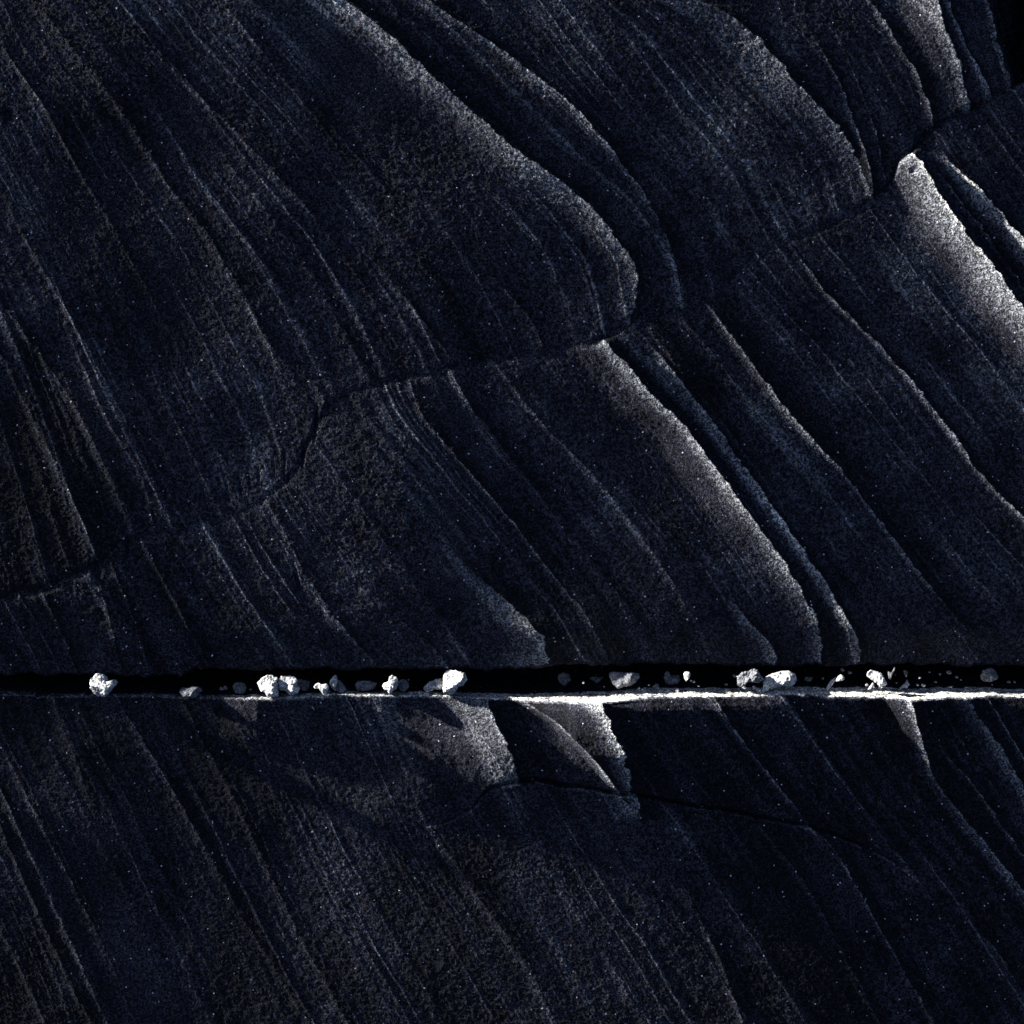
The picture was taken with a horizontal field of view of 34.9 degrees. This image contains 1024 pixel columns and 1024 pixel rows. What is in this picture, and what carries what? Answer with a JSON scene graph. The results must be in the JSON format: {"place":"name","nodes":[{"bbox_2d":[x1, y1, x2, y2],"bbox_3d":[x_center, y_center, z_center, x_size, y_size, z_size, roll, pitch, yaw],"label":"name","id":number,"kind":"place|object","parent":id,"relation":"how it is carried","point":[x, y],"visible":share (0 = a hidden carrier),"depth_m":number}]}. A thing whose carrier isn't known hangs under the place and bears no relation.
{"place":"outdoors","nodes":[
{"label":"outdoors","id":0,"kind":"place"},
{"bbox_2d":[0,0,1023,677],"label":"rock face","id":1,"kind":"object","parent":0,"point":[426,334],"visible":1,"depth_m":3.02},
{"bbox_2d":[0,662,1023,1023],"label":"rock face","id":2,"kind":"object","parent":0,"point":[518,846],"visible":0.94,"depth_m":3.02},
{"bbox_2d":[89,673,117,696],"bbox_3d":[-0.759,0.321,3.027,0.051,0.045,0.036,0,0,0],"label":"stone","id":3,"kind":"object","parent":2,"relation":"on","point":[101,684],"visible":1,"depth_m":3.02},
{"bbox_2d":[179,686,202,697],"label":"stone","id":4,"kind":"object","parent":2,"relation":"on","point":[193,691],"visible":1,"depth_m":3.02},
{"bbox_2d":[233,682,245,693],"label":"stone","id":5,"kind":"object","parent":2,"relation":"on","point":[239,687],"visible":1,"depth_m":3.04},
{"bbox_2d":[257,674,278,696],"bbox_3d":[-0.452,0.322,3.020,0.044,0.042,0.027,0,0,30],"label":"stone","id":6,"kind":"object","parent":2,"relation":"on","point":[267,684],"visible":1,"depth_m":3.01},
{"bbox_2d":[278,675,299,694],"bbox_3d":[-0.414,0.321,3.022,0.041,0.036,0.033,0,0,0],"label":"stone","id":7,"kind":"object","parent":2,"relation":"on","point":[288,685],"visible":1,"depth_m":3.02},
{"bbox_2d":[297,679,309,690],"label":"stone","id":8,"kind":"object","parent":2,"relation":"on","point":[302,684],"visible":0.81,"depth_m":3.06},
{"bbox_2d":[314,683,328,694],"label":"stone","id":9,"kind":"object","parent":2,"relation":"on","point":[323,688],"visible":1,"depth_m":3.01},
{"bbox_2d":[329,675,337,690],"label":"stone","id":10,"kind":"object","parent":2,"relation":"on","point":[333,682],"visible":1,"depth_m":3.03},
{"bbox_2d":[335,680,346,692],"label":"stone","id":11,"kind":"object","parent":2,"relation":"on","point":[340,687],"visible":1,"depth_m":3.03},
{"bbox_2d":[355,680,376,690],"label":"stone","id":12,"kind":"object","parent":2,"relation":"on","point":[365,685],"visible":1,"depth_m":3.04},
{"bbox_2d":[382,675,397,693],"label":"stone","id":13,"kind":"object","parent":2,"relation":"on","point":[390,686],"visible":1,"depth_m":3.01},
{"bbox_2d":[397,679,408,691],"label":"stone","id":14,"kind":"object","parent":2,"relation":"on","point":[403,685],"visible":1,"depth_m":3.03},
{"bbox_2d":[423,678,442,691],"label":"stone","id":15,"kind":"object","parent":2,"relation":"on","point":[437,684],"visible":0.98,"depth_m":3.03},
{"bbox_2d":[442,669,467,694],"bbox_3d":[-0.106,0.316,3.016,0.047,0.048,0.036,0,0,0],"label":"stone","id":16,"kind":"object","parent":2,"relation":"on","point":[453,680],"visible":1,"depth_m":3.01},
{"bbox_2d":[558,672,570,685],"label":"stone","id":17,"kind":"object","parent":2,"relation":"on","point":[564,679],"visible":1,"depth_m":3.09},
{"bbox_2d":[590,676,602,682],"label":"stone","id":18,"kind":"object","parent":2,"relation":"on","point":[595,679],"visible":1,"depth_m":3.12},
{"bbox_2d":[609,672,639,688],"bbox_3d":[0.209,0.312,3.024,0.057,0.031,0.032,0,0,0],"label":"stone","id":19,"kind":"object","parent":2,"relation":"on","point":[621,679],"visible":1,"depth_m":3.02},
{"bbox_2d":[664,671,679,684],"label":"stone","id":20,"kind":"object","parent":2,"relation":"on","point":[669,679],"visible":1,"depth_m":3.07},
{"bbox_2d":[684,672,690,680],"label":"stone","id":21,"kind":"object","parent":2,"relation":"on","point":[687,676],"visible":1,"depth_m":3.01},
{"bbox_2d":[736,668,763,686],"bbox_3d":[0.440,0.307,3.012,0.051,0.035,0.028,0,0,12],"label":"stone","id":22,"kind":"object","parent":2,"relation":"on","point":[751,675],"visible":1,"depth_m":3.01},
{"bbox_2d":[762,671,796,691],"bbox_3d":[0.496,0.313,3.018,0.062,0.039,0.034,0,0,17],"label":"stone","id":23,"kind":"object","parent":2,"relation":"on","point":[779,679],"visible":1,"depth_m":3.01},
{"bbox_2d":[804,677,811,681],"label":"stone","id":24,"kind":"object","parent":2,"relation":"on","point":[807,679],"visible":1,"depth_m":3.08},
{"bbox_2d":[826,677,835,689],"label":"stone","id":25,"kind":"object","parent":2,"relation":"on","point":[831,682],"visible":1,"depth_m":3.03},
{"bbox_2d":[836,674,843,681],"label":"stone","id":26,"kind":"object","parent":2,"relation":"on","point":[840,677],"visible":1,"depth_m":3.02},
{"bbox_2d":[867,670,886,685],"bbox_3d":[0.673,0.306,3.006,0.037,0.030,0.022,0,0,27],"label":"stone","id":27,"kind":"object","parent":2,"relation":"on","point":[878,678],"visible":1,"depth_m":3.00},
{"bbox_2d":[888,667,895,678],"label":"stone","id":28,"kind":"object","parent":2,"relation":"on","point":[890,674],"visible":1,"depth_m":3.02},
{"bbox_2d":[900,679,909,688],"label":"stone","id":29,"kind":"object","parent":2,"relation":"on","point":[906,684],"visible":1,"depth_m":3.04},
{"bbox_2d":[980,668,998,681],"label":"stone","id":30,"kind":"object","parent":2,"relation":"on","point":[988,675],"visible":1,"depth_m":3.02}
]}

